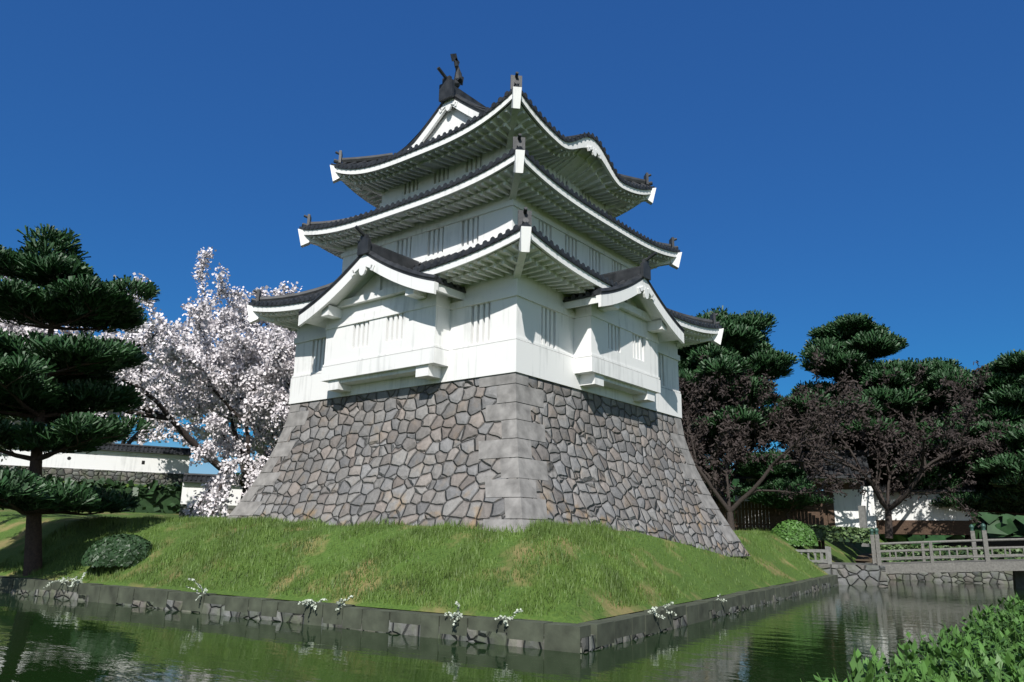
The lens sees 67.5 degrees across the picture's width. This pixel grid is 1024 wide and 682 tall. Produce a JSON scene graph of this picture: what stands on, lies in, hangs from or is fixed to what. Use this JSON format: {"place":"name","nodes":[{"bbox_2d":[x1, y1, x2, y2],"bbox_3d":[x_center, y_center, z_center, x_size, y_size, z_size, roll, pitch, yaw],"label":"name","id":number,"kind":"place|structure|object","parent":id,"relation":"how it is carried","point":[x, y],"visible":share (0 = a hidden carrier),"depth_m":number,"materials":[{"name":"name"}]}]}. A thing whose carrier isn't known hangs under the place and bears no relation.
{"place":"outdoors","nodes":[
{"label":"outdoors","id":0,"kind":"place"},
{"bbox_2d":[42,474,182,513],"bbox_3d":[-38.572,8.766,43.799,3.024,3.503,44.859,-19,-25,54],"label":"hedge","id":1,"kind":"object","parent":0,"point":[110,483],"depth_m":51.70,"materials":[{"name":"green plant"}]},
{"bbox_2d":[5,315,237,458],"bbox_3d":[-31.741,4.210,63.380,24.083,15.572,20.693,-10,-18,37],"label":"cherry tree","id":2,"kind":"object","parent":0,"point":[190,429],"depth_m":61.71,"materials":[{"name":"white plant"}]},
{"bbox_2d":[141,285,277,469],"bbox_3d":[-12.225,4.734,54.070,20.911,15.446,21.209,-10,-18,37],"label":"cherry tree","id":3,"kind":"object","parent":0,"point":[262,451],"depth_m":50.52,"materials":[{"name":"plant"}]},
{"bbox_2d":[132,281,301,462],"bbox_3d":[-16.269,4.527,46.883,14.099,13.341,23.276,7,-15,-24],"label":"cherry","id":4,"kind":"object","parent":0,"point":[249,351],"depth_m":39.34,"materials":[{"name":"white plant"}]},
{"bbox_2d":[0,508,908,623],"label":"castle ground","id":5,"kind":"structure","parent":0,"point":[12,530],"depth_m":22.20,"materials":[{"name":"green plant"}]},
{"bbox_2d":[0,223,161,575],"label":"pine","id":6,"kind":"object","parent":5,"relation":"on","point":[73,288],"depth_m":26.43,"materials":[{"name":"green plant"}]},
{"bbox_2d":[80,534,153,567],"bbox_3d":[-12.814,6.877,25.237,2.352,1.059,2.355,-10,-18,37],"label":"round shrub","id":7,"kind":"object","parent":5,"relation":"on","point":[124,550],"depth_m":24.43,"materials":[{"name":"green plant"}]},
{"bbox_2d":[0,247,296,517],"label":"cherry tree","id":8,"kind":"object","parent":5,"relation":"on","point":[173,352],"depth_m":36.24,"materials":[{"name":"white plant"}]},
{"bbox_2d":[179,504,235,517],"bbox_3d":[-10.854,11.171,48.196,0.640,1.250,18.593,-30,-34,64],"label":"stone wall base","id":9,"kind":"object","parent":5,"relation":"on","point":[229,510],"visible":0.14,"depth_m":44.88,"materials":[{"name":"grey stone"}]},
{"bbox_2d":[180,482,241,505],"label":"plaster wall","id":10,"kind":"structure","parent":9,"relation":"on","point":[188,489],"depth_m":45.28,"materials":[{"name":"white paint"}]},
{"bbox_2d":[183,473,252,483],"bbox_3d":[-10.818,9.083,48.721,18.593,0.557,1.098,7,-15,-21],"label":"wall coping","id":11,"kind":"object","parent":9,"relation":"on","point":[195,478],"depth_m":45.45,"materials":[{"name":"tile"}]},
{"bbox_2d":[229,376,749,556],"bbox_3d":[-0.878,5.415,29.887,14.793,5.430,14.793,-10,-18,37],"label":"stone base","id":12,"kind":"object","parent":5,"relation":"on","point":[408,455],"visible":0.8,"depth_m":25.14,"materials":[{"name":"grey stone"}]},
{"bbox_2d":[226,372,739,540],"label":"corner stones","id":13,"kind":"object","parent":12,"relation":"attached to","point":[528,469],"visible":0.48,"depth_m":22.71,"materials":[{"name":"grey stone"}]},
{"bbox_2d":[705,461,743,512],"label":"trees","id":14,"kind":"object","parent":5,"relation":"on","point":[736,483],"depth_m":82.42,"materials":[{"name":"green plant"}]},
{"bbox_2d":[684,369,827,500],"bbox_3d":[12.258,6.769,50.076,13.924,11.363,12.122,-2,-14,13],"label":"tree foliage","id":15,"kind":"object","parent":5,"relation":"on","point":[731,478],"visible":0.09,"depth_m":46.58,"materials":[{"name":"brown plant"}]},
{"bbox_2d":[682,353,832,499],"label":"bare tree buds","id":16,"kind":"object","parent":15,"relation":"attached to","point":[736,382],"visible":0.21,"depth_m":46.23,"materials":[{"name":"brown plant"}]},
{"bbox_2d":[678,305,836,515],"bbox_3d":[13.344,5.104,51.628,16.546,15.599,13.554,-10,-18,37],"label":"pine","id":17,"kind":"object","parent":5,"relation":"on","point":[745,344],"depth_m":49.11,"materials":[{"name":"green plant"}]},
{"bbox_2d":[714,499,824,548],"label":"fence planks","id":18,"kind":"object","parent":5,"relation":"on","point":[772,515],"visible":0.23,"depth_m":46.24,"materials":[{"name":"brown wood"}]},
{"bbox_2d":[679,345,877,530],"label":"tree branches","id":19,"kind":"object","parent":5,"relation":"on","point":[725,502],"visible":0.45,"depth_m":41.55,"materials":[{"name":"brown plant"}]},
{"bbox_2d":[731,449,833,520],"bbox_3d":[15.741,8.886,44.869,5.660,5.024,5.301,-10,-18,37],"label":"pine tree","id":20,"kind":"object","parent":5,"relation":"on","point":[784,478],"depth_m":44.00,"materials":[{"name":"green plant"}]},
{"bbox_2d":[770,520,818,546],"bbox_3d":[14.907,10.222,40.789,2.658,1.426,2.065,-10,-18,37],"label":"shrub","id":21,"kind":"object","parent":5,"relation":"on","point":[805,535],"depth_m":40.07,"materials":[{"name":"green plant"}]},
{"bbox_2d":[795,546,831,563],"bbox_3d":[15.433,11.247,40.414,2.500,0.840,2.800,-4,-15,20],"label":"railing","id":22,"kind":"object","parent":5,"relation":"on","point":[827,552],"visible":0.58,"depth_m":38.95,"materials":[{"name":"grey stone"}]},
{"bbox_2d":[807,524,874,544],"bbox_3d":[18.175,10.906,43.348,4.668,1.157,1.518,-6,-16,25],"label":"hedge","id":23,"kind":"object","parent":5,"relation":"on","point":[840,529],"depth_m":42.69,"materials":[{"name":"green plant"}]},
{"bbox_2d":[247,86,723,417],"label":"castle tower walls","id":24,"kind":"structure","parent":0,"point":[365,324],"depth_m":27.03,"materials":[{"name":"white paint"}]},
{"bbox_2d":[248,53,721,333],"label":"castle roof tiles","id":25,"kind":"object","parent":24,"relation":"on","point":[617,281],"visible":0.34,"depth_m":27.70,"materials":[{"name":"grey tile"}]},
{"bbox_2d":[0,577,1023,681],"bbox_3d":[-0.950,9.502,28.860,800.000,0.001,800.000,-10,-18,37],"label":"moat water","id":26,"kind":"structure","parent":0,"point":[822,633],"depth_m":15.18,"materials":[{"name":"green liquid"}]},
{"bbox_2d":[0,0,1023,473],"label":"sky","id":27,"kind":"structure","parent":0,"point":[809,163],"materials":[{"name":"blue"}]},
{"bbox_2d":[815,562,887,586],"bbox_3d":[16.692,12.590,40.090,5.100,1.880,4.100,-4,-15,20],"label":"bridge abutment","id":28,"kind":"object","parent":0,"point":[863,574],"visible":0.14,"depth_m":38.03,"materials":[{"name":"grey stone"}]},
{"bbox_2d":[734,478,971,534],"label":"wall","id":29,"kind":"structure","parent":0,"point":[847,513],"depth_m":49.75,"materials":[{"name":"white paint"}]},
{"bbox_2d":[734,445,974,491],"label":"gate roof tiles","id":30,"kind":"object","parent":29,"relation":"on","point":[860,454],"visible":0.2,"depth_m":49.88,"materials":[{"name":"grey tile"}]},
{"bbox_2d":[800,593,1023,681],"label":"bush","id":31,"kind":"object","parent":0,"point":[992,663],"depth_m":8.92,"materials":[{"name":"green plant"}]},
{"bbox_2d":[854,537,1023,562],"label":"bank ground","id":32,"kind":"structure","parent":0,"point":[865,557],"depth_m":48.98,"materials":[{"name":"green plant"}]},
{"bbox_2d":[858,506,868,546],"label":"marker pillar","id":33,"kind":"structure","parent":32,"relation":"on","point":[862,516],"depth_m":46.18,"materials":[{"name":"stone"}]},
{"bbox_2d":[775,312,982,483],"bbox_3d":[25.023,5.773,54.239,15.010,15.965,14.019,-10,-18,37],"label":"pine","id":34,"kind":"object","parent":32,"relation":"on","point":[839,347],"depth_m":52.45,"materials":[{"name":"green plant"}]},
{"bbox_2d":[747,360,1023,538],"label":"tree","id":35,"kind":"object","parent":32,"relation":"on","point":[887,506],"visible":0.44,"depth_m":47.44,"materials":[{"name":"brown plant"}]},
{"bbox_2d":[865,357,1019,539],"bbox_3d":[31.100,7.584,52.860,12.351,13.959,13.025,-10,-18,37],"label":"pine","id":36,"kind":"object","parent":32,"relation":"on","point":[950,369],"depth_m":50.35,"materials":[{"name":"green plant"}]},
{"bbox_2d":[880,512,1023,545],"bbox_3d":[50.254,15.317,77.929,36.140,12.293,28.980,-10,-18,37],"label":"shrubs","id":37,"kind":"object","parent":32,"relation":"on","point":[1005,525],"depth_m":66.65,"materials":[{"name":"green plant"}]},
{"bbox_2d":[928,349,1023,515],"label":"pine","id":38,"kind":"object","parent":32,"relation":"on","point":[1005,494],"depth_m":47.92,"materials":[{"name":"green plant"}]},
{"bbox_2d":[1013,571,1023,588],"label":"bridge piers","id":39,"kind":"structure","parent":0,"point":[1018,579],"depth_m":37.99,"materials":[{"name":"grey stone"}]},
{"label":"embankment","id":40,"kind":"structure","parent":0,"visible":0},
{"bbox_2d":[0,465,183,485],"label":"perimeter wall","id":41,"kind":"structure","parent":40,"relation":"on","point":[74,474],"depth_m":51.92,"materials":[{"name":"grey stone"}]},
{"bbox_2d":[0,448,189,473],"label":"plaster wall","id":42,"kind":"structure","parent":41,"relation":"on","point":[132,461],"depth_m":52.26,"materials":[{"name":"white paint"}]},
{"bbox_2d":[97,443,190,455],"bbox_3d":[-40.327,5.115,44.831,40.497,0.557,1.098,9,-16,-30],"label":"wall coping","id":43,"kind":"object","parent":41,"relation":"on","point":[148,449],"depth_m":53.41,"materials":[{"name":"tile"}]},
{"label":"moat bed","id":44,"kind":"structure","parent":0,"visible":0},
{"bbox_2d":[11,582,838,653],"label":"moat retaining wall","id":45,"kind":"structure","parent":44,"relation":"on","point":[588,644],"depth_m":18.91,"materials":[{"name":"stone"}]},
{"bbox_2d":[43,576,76,588],"bbox_3d":[-13.968,7.497,23.771,0.720,0.401,0.758,-10,-18,37],"label":"spirea","id":46,"kind":"object","parent":45,"relation":"hanging from","point":[61,580],"depth_m":23.77,"materials":[{"name":"white plant"}]},
{"bbox_2d":[64,572,86,586],"bbox_3d":[-13.430,7.384,23.670,0.606,0.507,0.561,-10,-18,37],"label":"spirea","id":47,"kind":"object","parent":45,"relation":"on","point":[77,581],"depth_m":23.66,"materials":[{"name":"white plant"}]},
{"bbox_2d":[186,578,207,600],"bbox_3d":[-8.467,6.655,20.589,0.776,0.584,0.561,-30,-34,64],"label":"spirea","id":48,"kind":"object","parent":45,"relation":"hanging from","point":[205,589],"depth_m":20.71,"materials":[{"name":"white plant"}]},
{"bbox_2d":[296,598,326,609],"bbox_3d":[-4.793,6.301,18.362,0.434,0.278,0.816,-10,-18,37],"label":"spirea","id":49,"kind":"object","parent":45,"relation":"hanging from","point":[312,601],"depth_m":18.30,"materials":[{"name":"white plant"}]},
{"bbox_2d":[335,595,352,611],"bbox_3d":[-3.976,6.148,17.967,0.403,0.371,0.391,-10,-18,37],"label":"spirea","id":50,"kind":"object","parent":45,"relation":"attached to","point":[340,603],"depth_m":18.01,"materials":[{"name":"white plant"}]},
{"bbox_2d":[0,574,837,652],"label":"moat revetment blocks","id":51,"kind":"structure","parent":45,"relation":"attached to","point":[559,636],"depth_m":18.29,"materials":[{"name":"grey stone"}]},
{"bbox_2d":[444,601,462,624],"bbox_3d":[-1.238,5.771,16.279,0.408,0.518,0.594,-10,-18,37],"label":"spirea","id":52,"kind":"object","parent":45,"relation":"on","point":[455,613],"depth_m":16.22,"materials":[{"name":"white plant"}]},
{"bbox_2d":[495,608,522,625],"bbox_3d":[-0.108,5.675,15.664,0.347,0.425,0.598,-37,-40,68],"label":"spirea","id":53,"kind":"object","parent":45,"relation":"attached to","point":[508,618],"depth_m":15.64,"materials":[{"name":"white plant"}]},
{"bbox_2d":[648,606,665,618],"bbox_3d":[3.345,6.339,17.866,0.445,0.317,0.298,-30,-34,64],"label":"spirea","id":54,"kind":"object","parent":45,"relation":"on","point":[653,609],"depth_m":17.83,"materials":[{"name":"white plant"}]},
{"bbox_2d":[663,602,676,615],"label":"spirea","id":55,"kind":"object","parent":45,"relation":"on","point":[669,606],"depth_m":18.51,"materials":[{"name":"white plant"}]},
{"bbox_2d":[865,562,1012,584],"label":"stone retaining wall","id":56,"kind":"structure","parent":44,"relation":"on","point":[994,577],"depth_m":42.40,"materials":[{"name":"stone"}]},
{"bbox_2d":[880,544,1023,562],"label":"bridge railing","id":57,"kind":"object","parent":56,"relation":"on","point":[910,546],"depth_m":43.49,"materials":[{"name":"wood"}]},
{"bbox_2d":[870,530,1023,573],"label":"bridge","id":58,"kind":"structure","parent":44,"relation":"on","point":[975,564],"depth_m":37.44,"materials":[{"name":"grey stone"}]},
{"bbox_2d":[869,523,985,534],"bbox_3d":[29.908,8.839,35.930,23.865,0.835,2.988,-4,-15,20],"label":"bridge giboshi","id":59,"kind":"object","parent":58,"relation":"on","point":[971,527],"visible":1,"depth_m":38.56,"materials":[{"name":"metal"}]}
]}

